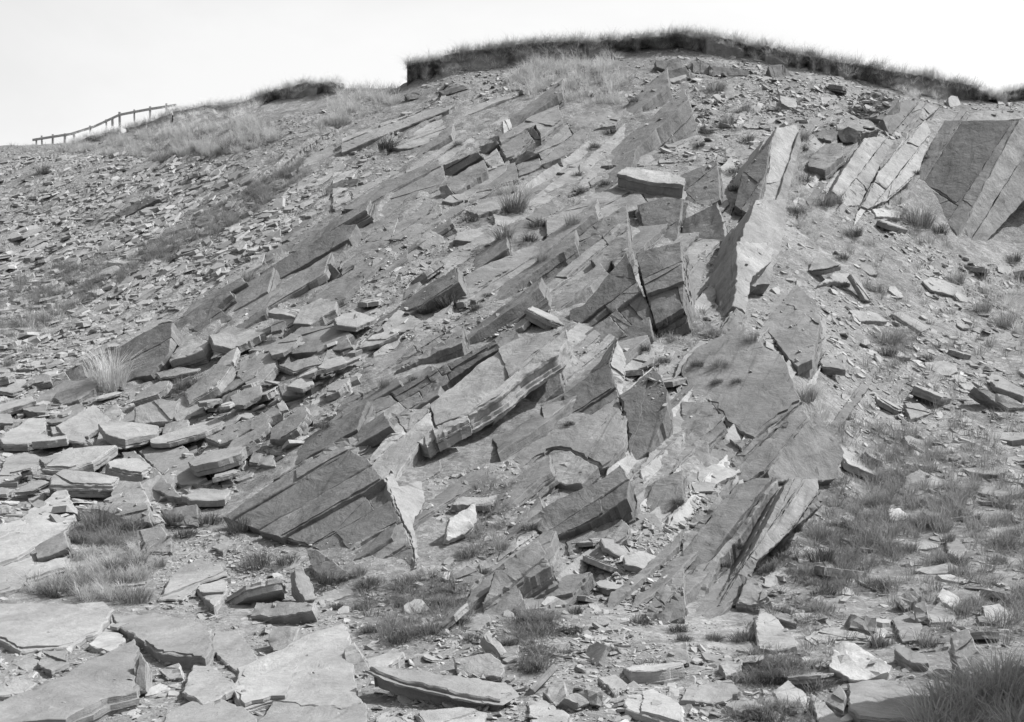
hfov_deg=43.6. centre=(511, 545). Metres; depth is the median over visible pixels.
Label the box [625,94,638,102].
grass tuft
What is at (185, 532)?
grass tuft
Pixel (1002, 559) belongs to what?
grass tuft
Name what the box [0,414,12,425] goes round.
slate stone
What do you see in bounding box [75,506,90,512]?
slate stone
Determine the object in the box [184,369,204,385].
grass tuft
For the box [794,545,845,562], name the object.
grass tuft
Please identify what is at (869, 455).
slate stone
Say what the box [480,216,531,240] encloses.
grass tuft
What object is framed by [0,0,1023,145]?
sky
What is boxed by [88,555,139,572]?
grass tuft
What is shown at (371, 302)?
slate stone
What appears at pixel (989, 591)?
slate stone
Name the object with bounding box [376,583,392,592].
slate stone
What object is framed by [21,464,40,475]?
slate stone
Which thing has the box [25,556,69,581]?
slate stone
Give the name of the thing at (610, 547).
slate stone
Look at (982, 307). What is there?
grass tuft
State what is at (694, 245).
rock outcrop
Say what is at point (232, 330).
slate stone
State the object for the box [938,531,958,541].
grass tuft
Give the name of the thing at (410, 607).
slate stone
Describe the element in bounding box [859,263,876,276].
slate stone
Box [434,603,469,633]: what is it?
slate stone
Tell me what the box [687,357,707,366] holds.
grass tuft
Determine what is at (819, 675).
slate stone
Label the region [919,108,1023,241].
rock outcrop
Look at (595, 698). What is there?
slate stone
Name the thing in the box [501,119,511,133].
slate stone
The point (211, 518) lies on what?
grass tuft
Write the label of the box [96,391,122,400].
slate stone
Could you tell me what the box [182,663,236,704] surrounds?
slate stone
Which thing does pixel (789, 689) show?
slate stone
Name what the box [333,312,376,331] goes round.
slate stone
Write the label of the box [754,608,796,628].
slate stone
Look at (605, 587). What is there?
slate stone
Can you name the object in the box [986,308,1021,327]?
grass tuft
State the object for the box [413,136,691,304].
rock outcrop
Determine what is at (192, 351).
slate stone
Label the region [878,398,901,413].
slate stone
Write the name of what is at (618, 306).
rock outcrop
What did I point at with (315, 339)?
slate stone
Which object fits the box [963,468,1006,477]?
slate stone
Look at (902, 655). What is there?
slate stone
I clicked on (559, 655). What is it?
slate stone
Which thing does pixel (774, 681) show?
grass tuft
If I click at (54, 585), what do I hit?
grass tuft
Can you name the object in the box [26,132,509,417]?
rock outcrop
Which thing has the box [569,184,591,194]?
grass tuft
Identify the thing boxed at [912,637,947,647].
grass tuft
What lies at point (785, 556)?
slate stone
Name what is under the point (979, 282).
slate stone
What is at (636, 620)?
grass tuft
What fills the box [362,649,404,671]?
slate stone
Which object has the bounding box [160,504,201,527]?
slate stone
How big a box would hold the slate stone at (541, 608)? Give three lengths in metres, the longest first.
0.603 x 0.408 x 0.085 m
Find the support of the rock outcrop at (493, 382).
on the hillside
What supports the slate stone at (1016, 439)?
on the hillside
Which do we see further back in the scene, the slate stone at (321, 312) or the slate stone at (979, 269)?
the slate stone at (979, 269)
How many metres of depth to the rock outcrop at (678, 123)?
39.15 m
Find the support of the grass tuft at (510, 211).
on the rock outcrop at (678, 123)
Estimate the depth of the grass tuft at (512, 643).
14.35 m
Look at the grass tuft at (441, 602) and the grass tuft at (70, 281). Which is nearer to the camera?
the grass tuft at (441, 602)
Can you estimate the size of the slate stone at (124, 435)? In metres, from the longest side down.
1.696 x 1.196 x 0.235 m
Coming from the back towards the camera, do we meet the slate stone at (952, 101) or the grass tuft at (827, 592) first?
the slate stone at (952, 101)
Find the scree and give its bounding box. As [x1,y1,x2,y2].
[0,47,1023,721]
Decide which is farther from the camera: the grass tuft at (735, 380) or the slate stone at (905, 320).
the slate stone at (905, 320)
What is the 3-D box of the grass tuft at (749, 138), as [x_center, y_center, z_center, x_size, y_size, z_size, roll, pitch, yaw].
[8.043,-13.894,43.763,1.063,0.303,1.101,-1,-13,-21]
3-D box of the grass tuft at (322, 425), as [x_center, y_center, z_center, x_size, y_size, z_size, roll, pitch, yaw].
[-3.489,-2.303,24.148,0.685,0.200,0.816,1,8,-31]
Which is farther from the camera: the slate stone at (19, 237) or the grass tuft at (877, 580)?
the slate stone at (19, 237)
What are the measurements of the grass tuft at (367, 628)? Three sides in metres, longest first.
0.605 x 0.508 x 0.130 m
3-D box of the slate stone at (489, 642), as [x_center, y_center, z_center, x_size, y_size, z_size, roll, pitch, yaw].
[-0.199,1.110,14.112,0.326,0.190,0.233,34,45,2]
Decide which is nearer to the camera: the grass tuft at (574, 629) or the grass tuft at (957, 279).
the grass tuft at (574, 629)
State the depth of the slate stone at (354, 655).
13.80 m
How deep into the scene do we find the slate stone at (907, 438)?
25.59 m
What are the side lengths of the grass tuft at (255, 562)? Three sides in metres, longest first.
1.086 x 1.015 x 0.290 m
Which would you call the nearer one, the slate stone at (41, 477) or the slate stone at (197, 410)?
the slate stone at (41, 477)
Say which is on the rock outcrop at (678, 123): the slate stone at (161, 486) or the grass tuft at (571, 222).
the grass tuft at (571, 222)
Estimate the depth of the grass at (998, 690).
11.70 m
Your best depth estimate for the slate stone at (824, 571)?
17.66 m
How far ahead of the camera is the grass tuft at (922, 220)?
40.48 m
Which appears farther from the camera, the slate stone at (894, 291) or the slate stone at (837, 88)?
the slate stone at (837, 88)
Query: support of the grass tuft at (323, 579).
on the hillside
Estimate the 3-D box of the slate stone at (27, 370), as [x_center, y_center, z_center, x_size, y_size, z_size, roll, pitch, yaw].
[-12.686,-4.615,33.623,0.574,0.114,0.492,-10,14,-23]
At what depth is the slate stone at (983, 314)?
36.19 m
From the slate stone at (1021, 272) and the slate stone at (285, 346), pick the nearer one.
the slate stone at (285, 346)
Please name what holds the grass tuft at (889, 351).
on the hillside
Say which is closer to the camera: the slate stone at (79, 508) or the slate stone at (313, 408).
the slate stone at (79, 508)
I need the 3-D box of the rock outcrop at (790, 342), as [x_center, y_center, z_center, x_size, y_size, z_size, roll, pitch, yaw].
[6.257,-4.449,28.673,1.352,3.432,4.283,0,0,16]
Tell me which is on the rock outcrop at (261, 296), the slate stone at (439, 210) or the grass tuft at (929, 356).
the slate stone at (439, 210)
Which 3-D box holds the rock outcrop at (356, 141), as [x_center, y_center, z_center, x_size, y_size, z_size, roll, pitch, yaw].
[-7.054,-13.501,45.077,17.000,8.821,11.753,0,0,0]
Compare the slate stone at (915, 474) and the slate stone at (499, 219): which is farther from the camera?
the slate stone at (499, 219)
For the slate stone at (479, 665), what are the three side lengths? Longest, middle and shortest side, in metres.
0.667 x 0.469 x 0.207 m
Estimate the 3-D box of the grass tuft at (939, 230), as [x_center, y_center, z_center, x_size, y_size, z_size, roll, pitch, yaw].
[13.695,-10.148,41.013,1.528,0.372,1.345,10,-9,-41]
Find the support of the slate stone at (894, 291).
on the hillside
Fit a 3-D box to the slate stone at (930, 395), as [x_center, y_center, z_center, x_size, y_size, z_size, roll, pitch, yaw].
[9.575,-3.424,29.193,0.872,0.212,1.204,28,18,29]
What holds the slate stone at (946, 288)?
on the hillside
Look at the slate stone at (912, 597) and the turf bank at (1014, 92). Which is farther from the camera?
the turf bank at (1014, 92)
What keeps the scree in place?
on the hillside
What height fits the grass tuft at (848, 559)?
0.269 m
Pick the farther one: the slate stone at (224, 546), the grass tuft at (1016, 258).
the grass tuft at (1016, 258)
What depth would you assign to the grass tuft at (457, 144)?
45.07 m
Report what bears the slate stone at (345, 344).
on the scree
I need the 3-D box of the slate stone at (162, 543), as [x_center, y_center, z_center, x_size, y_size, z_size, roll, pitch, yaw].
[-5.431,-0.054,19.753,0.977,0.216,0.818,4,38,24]
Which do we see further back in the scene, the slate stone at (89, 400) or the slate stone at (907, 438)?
the slate stone at (89, 400)
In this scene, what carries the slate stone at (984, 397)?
on the hillside
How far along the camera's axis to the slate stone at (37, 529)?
20.27 m
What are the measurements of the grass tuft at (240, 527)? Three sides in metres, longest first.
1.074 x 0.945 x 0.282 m
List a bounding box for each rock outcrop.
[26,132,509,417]
[49,272,245,388]
[115,97,537,243]
[223,326,469,581]
[260,160,518,307]
[284,263,614,560]
[344,68,700,361]
[390,330,618,458]
[404,58,790,100]
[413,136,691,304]
[439,104,625,198]
[453,465,641,615]
[466,477,655,614]
[504,330,843,624]
[541,141,870,618]
[544,160,728,395]
[707,125,800,336]
[763,284,822,379]
[792,92,966,228]
[808,91,938,211]
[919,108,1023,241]
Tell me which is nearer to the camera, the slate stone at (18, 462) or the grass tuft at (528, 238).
the slate stone at (18, 462)
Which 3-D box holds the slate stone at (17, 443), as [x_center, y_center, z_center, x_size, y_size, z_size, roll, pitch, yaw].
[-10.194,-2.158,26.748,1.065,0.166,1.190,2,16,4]
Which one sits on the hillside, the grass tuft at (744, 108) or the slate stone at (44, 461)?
the grass tuft at (744, 108)
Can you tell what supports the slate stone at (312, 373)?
on the slate stone at (302, 385)
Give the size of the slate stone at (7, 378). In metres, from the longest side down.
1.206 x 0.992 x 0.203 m
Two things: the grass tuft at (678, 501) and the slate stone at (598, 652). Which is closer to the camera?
the slate stone at (598, 652)
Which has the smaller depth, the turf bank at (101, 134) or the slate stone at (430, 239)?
the slate stone at (430, 239)
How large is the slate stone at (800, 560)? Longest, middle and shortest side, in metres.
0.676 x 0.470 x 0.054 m
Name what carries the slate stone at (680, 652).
on the hillside
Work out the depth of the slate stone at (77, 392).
30.18 m
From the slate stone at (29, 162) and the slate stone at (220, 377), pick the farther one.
the slate stone at (29, 162)
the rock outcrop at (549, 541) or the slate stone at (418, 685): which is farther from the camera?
the rock outcrop at (549, 541)
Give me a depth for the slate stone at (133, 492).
22.63 m
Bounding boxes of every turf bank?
[62,121,124,143]
[116,105,172,132]
[164,70,355,124]
[391,20,1007,100]
[972,79,1023,102]
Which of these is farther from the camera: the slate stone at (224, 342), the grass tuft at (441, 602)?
the slate stone at (224, 342)
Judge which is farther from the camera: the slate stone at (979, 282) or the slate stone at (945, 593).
the slate stone at (979, 282)
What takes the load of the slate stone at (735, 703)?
on the hillside
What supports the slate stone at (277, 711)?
on the hillside
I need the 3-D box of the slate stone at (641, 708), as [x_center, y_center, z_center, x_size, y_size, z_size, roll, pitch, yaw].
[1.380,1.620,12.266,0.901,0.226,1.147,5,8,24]
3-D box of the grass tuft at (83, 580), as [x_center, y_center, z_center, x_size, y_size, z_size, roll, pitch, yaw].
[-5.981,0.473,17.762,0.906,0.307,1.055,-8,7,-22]
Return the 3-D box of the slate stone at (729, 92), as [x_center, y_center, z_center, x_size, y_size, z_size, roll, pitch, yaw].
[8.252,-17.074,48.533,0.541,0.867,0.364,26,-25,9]
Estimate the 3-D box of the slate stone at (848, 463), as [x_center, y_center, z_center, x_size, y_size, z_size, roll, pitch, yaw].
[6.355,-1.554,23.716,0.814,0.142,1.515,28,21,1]
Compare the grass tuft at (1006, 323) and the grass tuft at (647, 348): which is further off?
the grass tuft at (1006, 323)
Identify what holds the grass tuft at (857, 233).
on the hillside
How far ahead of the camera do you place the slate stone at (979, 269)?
39.30 m
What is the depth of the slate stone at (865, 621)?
15.15 m
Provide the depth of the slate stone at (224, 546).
19.45 m
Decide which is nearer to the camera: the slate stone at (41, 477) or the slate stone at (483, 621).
the slate stone at (483, 621)
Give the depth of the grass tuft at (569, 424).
22.58 m
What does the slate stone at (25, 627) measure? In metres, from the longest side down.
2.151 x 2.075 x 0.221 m
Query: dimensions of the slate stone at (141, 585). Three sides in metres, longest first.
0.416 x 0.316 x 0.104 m
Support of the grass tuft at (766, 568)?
on the hillside
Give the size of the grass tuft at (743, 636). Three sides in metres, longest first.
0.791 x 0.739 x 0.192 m
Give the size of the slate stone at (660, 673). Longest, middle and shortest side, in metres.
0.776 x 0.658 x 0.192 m
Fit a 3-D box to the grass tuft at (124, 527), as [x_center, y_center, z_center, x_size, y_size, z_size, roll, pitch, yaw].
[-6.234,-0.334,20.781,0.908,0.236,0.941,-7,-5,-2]
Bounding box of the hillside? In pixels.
[0,46,1023,721]
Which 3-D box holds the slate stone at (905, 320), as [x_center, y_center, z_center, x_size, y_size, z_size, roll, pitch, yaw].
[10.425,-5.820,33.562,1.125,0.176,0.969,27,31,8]
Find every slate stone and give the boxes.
[0,372,15,385]
[0,379,28,396]
[0,396,36,414]
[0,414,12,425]
[0,418,45,447]
[0,434,47,450]
[0,452,43,488]
[0,487,13,497]
[0,490,76,565]
[0,504,11,513]
[0,519,27,537]
[0,556,34,596]
[0,602,114,654]
[0,639,142,721]
[0,676,37,700]
[1,501,19,505]
[8,234,28,241]
[10,467,32,473]
[14,657,38,669]
[15,479,48,494]
[17,368,33,372]
[21,379,34,387]
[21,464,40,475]
[22,400,47,416]
[23,159,38,164]
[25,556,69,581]
[28,374,52,388]
[31,474,51,480]
[32,435,68,448]
[35,532,73,561]
[37,650,68,677]
[39,454,58,467]
[42,445,117,475]
[47,404,85,426]
[48,469,118,497]
[50,427,92,447]
[54,375,101,405]
[55,405,111,439]
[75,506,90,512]
[81,502,153,527]
[82,396,98,404]
[88,620,125,653]
[94,432,116,457]
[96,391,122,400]
[97,464,106,474]
[98,420,158,448]
[99,265,119,276]
[104,404,123,420]
[105,458,151,481]
[108,343,119,349]
[111,481,152,510]
[112,613,215,670]
[114,583,144,591]
[120,410,134,421]
[122,451,186,506]
[134,381,172,406]
[134,399,179,426]
[134,653,151,695]
[135,444,207,488]
[137,523,175,554]
[142,475,176,500]
[144,683,167,697]
[150,419,225,447]
[155,367,195,380]
[157,559,230,604]
[159,663,184,680]
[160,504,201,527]
[162,419,190,445]
[162,699,257,721]
[169,332,213,367]
[171,222,191,232]
[174,409,193,420]
[177,396,205,417]
[179,368,200,375]
[181,488,230,506]
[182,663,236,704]
[184,364,235,406]
[188,170,210,179]
[188,446,247,476]
[195,214,214,226]
[196,580,228,614]
[197,398,222,406]
[205,400,284,447]
[208,332,248,353]
[212,469,241,482]
[212,535,237,557]
[212,630,257,673]
[213,439,260,473]
[214,390,240,413]
[217,326,246,334]
[217,347,240,367]
[218,371,257,398]
[220,401,234,409]
[225,578,287,603]
[227,422,271,447]
[230,385,262,409]
[231,623,362,712]
[235,329,266,352]
[236,353,278,388]
[238,170,261,186]
[242,381,259,388]
[248,339,280,353]
[248,452,275,468]
[250,601,318,623]
[251,412,272,429]
[257,388,277,403]
[258,701,367,721]
[260,325,271,335]
[264,380,279,384]
[268,308,299,319]
[268,626,301,651]
[269,333,302,358]
[270,406,313,444]
[271,320,287,334]
[271,555,306,572]
[278,355,321,375]
[278,383,305,401]
[281,310,297,327]
[287,377,314,392]
[289,325,354,358]
[290,566,315,602]
[293,298,340,330]
[298,368,322,378]
[299,212,316,218]
[308,403,325,426]
[314,589,352,601]
[315,350,330,379]
[317,356,346,373]
[326,378,351,401]
[330,335,354,352]
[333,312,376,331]
[343,642,373,678]
[347,355,361,365]
[356,330,399,350]
[357,298,381,306]
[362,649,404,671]
[365,666,518,709]
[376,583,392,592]
[376,710,414,721]
[382,309,423,334]
[401,282,421,299]
[402,599,428,614]
[411,261,444,284]
[415,707,487,721]
[416,230,444,249]
[422,654,439,661]
[434,206,441,216]
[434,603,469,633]
[442,194,467,205]
[443,503,476,544]
[452,496,494,510]
[452,594,468,601]
[453,229,483,245]
[453,653,505,681]
[454,294,474,307]
[467,614,491,630]
[479,630,506,655]
[493,214,514,225]
[499,645,518,658]
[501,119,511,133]
[512,318,530,332]
[516,607,546,615]
[524,664,558,694]
[525,306,564,329]
[527,699,569,721]
[542,680,568,706]
[549,652,575,656]
[556,687,588,711]
[572,538,600,546]
[573,687,603,707]
[577,595,597,602]
[582,555,617,572]
[585,642,610,665]
[596,580,623,594]
[597,675,631,697]
[599,538,634,557]
[601,165,616,168]
[611,51,627,59]
[611,694,627,703]
[614,167,686,200]
[622,552,657,572]
[622,688,684,721]
[623,662,684,684]
[625,369,643,376]
[628,513,661,528]
[639,357,655,369]
[662,376,686,387]
[666,642,689,666]
[670,74,686,83]
[680,679,739,705]
[686,522,697,526]
[691,482,715,493]
[697,464,740,485]
[701,653,719,661]
[719,122,729,127]
[719,659,742,679]
[722,84,734,99]
[722,170,734,176]
[724,697,764,717]
[732,147,751,156]
[733,655,763,667]
[736,574,771,611]
[743,124,757,128]
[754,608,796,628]
[754,609,797,654]
[761,84,770,89]
[772,550,791,558]
[772,680,809,715]
[779,95,796,108]
[783,670,835,683]
[795,546,822,563]
[805,626,871,645]
[808,254,840,274]
[810,693,842,721]
[814,565,866,578]
[816,273,850,287]
[819,351,846,375]
[825,685,847,713]
[827,84,846,93]
[829,641,892,682]
[830,706,848,716]
[841,447,877,481]
[844,614,876,634]
[847,274,871,302]
[847,679,934,721]
[848,310,887,324]
[858,547,873,551]
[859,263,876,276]
[862,452,881,465]
[871,208,900,220]
[876,220,907,233]
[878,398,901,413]
[879,348,910,361]
[886,508,910,522]
[887,286,903,298]
[889,311,930,335]
[892,614,922,644]
[894,588,921,610]
[894,644,929,670]
[900,435,925,452]
[902,403,930,421]
[902,469,946,492]
[912,385,951,404]
[912,541,939,550]
[913,601,930,624]
[914,563,960,574]
[916,641,948,652]
[922,277,962,296]
[922,509,938,517]
[924,361,957,376]
[929,262,943,270]
[929,602,955,626]
[936,587,959,613]
[945,538,966,562]
[946,96,960,106]
[947,349,971,358]
[948,629,987,679]
[950,374,976,390]
[952,290,967,302]
[953,515,981,519]
[956,323,969,329]
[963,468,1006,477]
[964,265,989,272]
[968,387,1023,410]
[970,631,1000,640]
[976,281,990,291]
[976,310,991,316]
[978,485,1023,499]
[980,588,1023,601]
[981,604,1012,627]
[985,374,1023,401]
[988,432,1023,445]
[997,264,1011,273]
[1001,331,1012,339]
[1007,295,1023,307]
[1010,270,1023,276]
[1012,456,1023,462]
[1018,369,1023,376]
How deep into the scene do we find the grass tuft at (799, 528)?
18.28 m
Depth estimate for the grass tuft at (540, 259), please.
31.28 m
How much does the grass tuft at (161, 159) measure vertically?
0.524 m
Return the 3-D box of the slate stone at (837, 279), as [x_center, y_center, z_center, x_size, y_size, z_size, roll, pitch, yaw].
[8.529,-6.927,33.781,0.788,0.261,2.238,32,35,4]
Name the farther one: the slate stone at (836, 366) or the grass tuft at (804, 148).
the grass tuft at (804, 148)
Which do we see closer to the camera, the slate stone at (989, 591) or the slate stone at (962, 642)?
the slate stone at (962, 642)
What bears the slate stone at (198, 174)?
on the hillside
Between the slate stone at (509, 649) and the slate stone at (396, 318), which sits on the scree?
the slate stone at (509, 649)
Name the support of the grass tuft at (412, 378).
on the hillside
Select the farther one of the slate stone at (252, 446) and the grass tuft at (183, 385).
the grass tuft at (183, 385)
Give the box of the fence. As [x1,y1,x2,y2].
[32,103,176,144]
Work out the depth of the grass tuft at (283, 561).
18.49 m
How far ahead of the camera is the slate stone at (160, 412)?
27.62 m
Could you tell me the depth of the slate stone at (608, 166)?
40.59 m
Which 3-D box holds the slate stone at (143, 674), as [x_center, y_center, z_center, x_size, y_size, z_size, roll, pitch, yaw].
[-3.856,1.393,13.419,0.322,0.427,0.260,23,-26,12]
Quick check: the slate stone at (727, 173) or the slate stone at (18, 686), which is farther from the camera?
the slate stone at (727, 173)
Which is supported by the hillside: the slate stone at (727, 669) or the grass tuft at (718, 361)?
the slate stone at (727, 669)
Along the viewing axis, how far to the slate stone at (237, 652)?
14.57 m
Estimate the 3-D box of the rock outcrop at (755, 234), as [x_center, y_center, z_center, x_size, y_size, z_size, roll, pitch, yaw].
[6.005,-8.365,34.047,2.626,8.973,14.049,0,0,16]
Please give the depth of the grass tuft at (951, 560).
18.38 m
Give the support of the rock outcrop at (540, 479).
on the hillside
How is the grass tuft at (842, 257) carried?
on the hillside
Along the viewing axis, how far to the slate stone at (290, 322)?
31.41 m
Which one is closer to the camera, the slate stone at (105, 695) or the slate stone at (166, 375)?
the slate stone at (105, 695)
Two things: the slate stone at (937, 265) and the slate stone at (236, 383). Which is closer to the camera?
the slate stone at (236, 383)
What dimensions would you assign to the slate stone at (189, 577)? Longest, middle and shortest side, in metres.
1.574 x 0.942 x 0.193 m
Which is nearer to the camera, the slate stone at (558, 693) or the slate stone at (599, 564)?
the slate stone at (558, 693)
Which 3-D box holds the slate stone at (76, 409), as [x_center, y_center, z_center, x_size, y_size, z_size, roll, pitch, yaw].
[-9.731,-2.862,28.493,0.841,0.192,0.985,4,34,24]
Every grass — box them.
[0,41,1023,601]
[0,144,1023,631]
[338,226,1023,721]
[840,627,1023,721]
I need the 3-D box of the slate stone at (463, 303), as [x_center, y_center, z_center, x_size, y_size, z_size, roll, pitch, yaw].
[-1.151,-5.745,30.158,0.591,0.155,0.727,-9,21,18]
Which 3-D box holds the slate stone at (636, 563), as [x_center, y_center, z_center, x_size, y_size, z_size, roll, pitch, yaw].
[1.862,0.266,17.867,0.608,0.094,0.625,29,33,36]
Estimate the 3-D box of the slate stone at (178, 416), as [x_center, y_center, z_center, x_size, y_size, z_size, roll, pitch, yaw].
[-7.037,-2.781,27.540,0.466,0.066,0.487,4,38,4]
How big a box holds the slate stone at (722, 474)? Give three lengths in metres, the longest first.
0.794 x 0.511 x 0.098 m
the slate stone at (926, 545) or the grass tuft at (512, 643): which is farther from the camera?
the slate stone at (926, 545)
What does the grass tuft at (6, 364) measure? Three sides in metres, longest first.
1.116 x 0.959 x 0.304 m
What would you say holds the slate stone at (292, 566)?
on the hillside
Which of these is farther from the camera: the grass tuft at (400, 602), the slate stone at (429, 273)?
the slate stone at (429, 273)
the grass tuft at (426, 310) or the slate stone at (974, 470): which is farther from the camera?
the grass tuft at (426, 310)
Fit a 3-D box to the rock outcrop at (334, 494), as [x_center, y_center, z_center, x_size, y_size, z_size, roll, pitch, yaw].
[-2.786,-1.874,22.853,3.508,5.790,10.666,0,0,2]
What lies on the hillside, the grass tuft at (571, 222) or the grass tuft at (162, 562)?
the grass tuft at (162, 562)
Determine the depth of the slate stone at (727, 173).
40.23 m
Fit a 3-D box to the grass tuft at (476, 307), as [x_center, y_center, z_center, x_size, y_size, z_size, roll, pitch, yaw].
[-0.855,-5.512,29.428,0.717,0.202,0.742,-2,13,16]
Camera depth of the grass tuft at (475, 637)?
14.67 m
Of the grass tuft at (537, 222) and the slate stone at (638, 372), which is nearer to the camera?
the slate stone at (638, 372)
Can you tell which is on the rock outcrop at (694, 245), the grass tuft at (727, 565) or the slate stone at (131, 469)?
the grass tuft at (727, 565)
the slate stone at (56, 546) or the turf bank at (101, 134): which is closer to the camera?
the slate stone at (56, 546)
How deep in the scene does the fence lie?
72.08 m
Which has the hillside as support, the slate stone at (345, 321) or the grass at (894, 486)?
the grass at (894, 486)
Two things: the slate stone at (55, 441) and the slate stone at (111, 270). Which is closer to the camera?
the slate stone at (55, 441)
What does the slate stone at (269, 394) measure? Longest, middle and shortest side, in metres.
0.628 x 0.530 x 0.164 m
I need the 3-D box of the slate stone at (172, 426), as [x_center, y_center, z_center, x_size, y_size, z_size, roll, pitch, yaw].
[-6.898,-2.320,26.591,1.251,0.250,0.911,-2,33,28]
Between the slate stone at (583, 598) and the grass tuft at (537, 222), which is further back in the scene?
the grass tuft at (537, 222)
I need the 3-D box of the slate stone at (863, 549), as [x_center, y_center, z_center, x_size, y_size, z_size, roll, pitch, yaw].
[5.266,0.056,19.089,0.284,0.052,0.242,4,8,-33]
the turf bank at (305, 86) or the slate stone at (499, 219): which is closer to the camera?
the slate stone at (499, 219)
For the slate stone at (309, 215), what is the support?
on the hillside
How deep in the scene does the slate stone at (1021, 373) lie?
31.67 m
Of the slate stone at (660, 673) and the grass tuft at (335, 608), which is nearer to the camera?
the slate stone at (660, 673)
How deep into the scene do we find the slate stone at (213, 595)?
17.15 m
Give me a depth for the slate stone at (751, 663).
13.80 m
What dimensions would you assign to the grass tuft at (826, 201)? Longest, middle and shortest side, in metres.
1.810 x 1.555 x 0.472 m
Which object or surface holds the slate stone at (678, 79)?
on the hillside
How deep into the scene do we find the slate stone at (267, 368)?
28.81 m
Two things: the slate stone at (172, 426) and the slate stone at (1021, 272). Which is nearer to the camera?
the slate stone at (172, 426)
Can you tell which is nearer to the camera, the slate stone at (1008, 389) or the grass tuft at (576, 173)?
the slate stone at (1008, 389)
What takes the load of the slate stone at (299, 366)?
on the hillside
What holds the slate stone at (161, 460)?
on the hillside
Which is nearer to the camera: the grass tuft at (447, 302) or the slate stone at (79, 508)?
the slate stone at (79, 508)
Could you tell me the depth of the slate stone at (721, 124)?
45.26 m
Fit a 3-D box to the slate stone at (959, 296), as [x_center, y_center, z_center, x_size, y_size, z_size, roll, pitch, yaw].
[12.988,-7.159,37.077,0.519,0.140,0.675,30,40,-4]
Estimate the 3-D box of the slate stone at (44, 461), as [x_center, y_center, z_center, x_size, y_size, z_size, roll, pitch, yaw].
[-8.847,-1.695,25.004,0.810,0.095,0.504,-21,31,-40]
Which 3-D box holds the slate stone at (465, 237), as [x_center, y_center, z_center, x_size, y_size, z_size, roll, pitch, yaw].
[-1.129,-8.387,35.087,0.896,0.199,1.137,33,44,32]
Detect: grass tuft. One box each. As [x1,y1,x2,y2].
[1,358,17,366]
[23,564,94,597]
[34,163,55,173]
[62,277,85,284]
[64,500,126,529]
[64,570,102,591]
[65,530,89,543]
[67,339,155,390]
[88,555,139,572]
[113,518,142,531]
[114,546,151,567]
[116,581,157,603]
[147,152,171,162]
[148,554,168,566]
[159,511,185,522]
[166,384,179,395]
[167,527,208,537]
[172,375,189,389]
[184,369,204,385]
[198,512,223,524]
[208,134,242,149]
[210,516,254,534]
[232,549,281,570]
[233,266,259,281]
[274,552,304,565]
[311,567,359,585]
[314,420,332,428]
[327,600,346,610]
[332,110,353,124]
[339,561,374,576]
[349,600,374,610]
[355,574,387,586]
[359,623,380,633]
[371,628,415,643]
[372,135,401,149]
[372,374,393,387]
[387,599,405,606]
[407,375,417,381]
[409,302,437,313]
[414,624,440,634]
[423,290,473,308]
[435,596,452,606]
[452,139,464,145]
[453,545,483,558]
[455,211,482,222]
[456,616,469,624]
[462,632,483,641]
[467,303,480,310]
[476,567,492,573]
[480,181,544,214]
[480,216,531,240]
[492,536,517,550]
[493,196,527,213]
[498,636,524,645]
[512,656,550,673]
[514,615,534,623]
[519,232,542,241]
[519,522,540,530]
[522,643,551,654]
[525,216,549,226]
[532,250,549,261]
[553,646,575,653]
[557,623,584,634]
[558,211,586,225]
[563,420,575,425]
[565,605,584,614]
[569,171,585,175]
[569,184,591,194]
[589,142,601,147]
[598,179,613,184]
[603,125,619,133]
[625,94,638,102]
[631,612,654,624]
[631,656,660,664]
[640,343,652,351]
[657,356,672,362]
[662,622,690,632]
[671,497,687,505]
[673,630,695,641]
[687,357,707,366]
[692,141,708,146]
[699,127,716,133]
[699,630,725,641]
[700,77,732,91]
[709,355,736,367]
[709,378,723,383]
[710,560,733,567]
[713,109,748,124]
[717,628,754,642]
[725,165,740,173]
[727,184,738,191]
[731,377,742,382]
[732,98,756,112]
[732,540,746,549]
[738,133,756,141]
[739,330,763,341]
[739,668,792,684]
[755,561,779,573]
[771,543,802,552]
[786,205,810,213]
[791,521,808,532]
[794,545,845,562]
[795,383,837,401]
[796,171,818,182]
[797,127,814,139]
[800,144,809,150]
[805,519,839,540]
[805,578,847,595]
[813,187,845,206]
[823,190,849,203]
[829,518,853,527]
[830,552,866,566]
[833,251,850,260]
[844,226,868,237]
[850,574,904,588]
[864,279,897,293]
[867,321,929,345]
[867,637,901,647]
[877,345,898,355]
[891,199,957,228]
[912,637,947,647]
[913,352,938,359]
[931,221,952,234]
[935,552,992,565]
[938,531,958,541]
[940,267,971,284]
[964,294,1003,312]
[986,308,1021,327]
[989,551,1010,564]
[998,527,1023,536]
[1004,251,1023,261]
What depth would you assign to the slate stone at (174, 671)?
13.75 m
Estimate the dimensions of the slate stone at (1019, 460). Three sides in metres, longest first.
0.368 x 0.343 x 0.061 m
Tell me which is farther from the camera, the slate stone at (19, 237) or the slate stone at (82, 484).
the slate stone at (19, 237)
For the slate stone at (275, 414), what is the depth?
25.55 m
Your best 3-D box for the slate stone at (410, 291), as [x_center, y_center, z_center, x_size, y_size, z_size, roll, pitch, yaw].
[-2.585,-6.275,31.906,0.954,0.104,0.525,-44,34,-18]
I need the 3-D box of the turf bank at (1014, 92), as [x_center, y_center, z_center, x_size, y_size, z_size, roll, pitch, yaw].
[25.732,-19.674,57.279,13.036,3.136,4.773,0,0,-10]
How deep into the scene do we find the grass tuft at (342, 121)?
51.83 m
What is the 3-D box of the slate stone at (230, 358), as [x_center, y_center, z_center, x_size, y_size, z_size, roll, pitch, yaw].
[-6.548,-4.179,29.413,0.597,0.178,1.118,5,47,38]
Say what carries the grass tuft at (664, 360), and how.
on the hillside

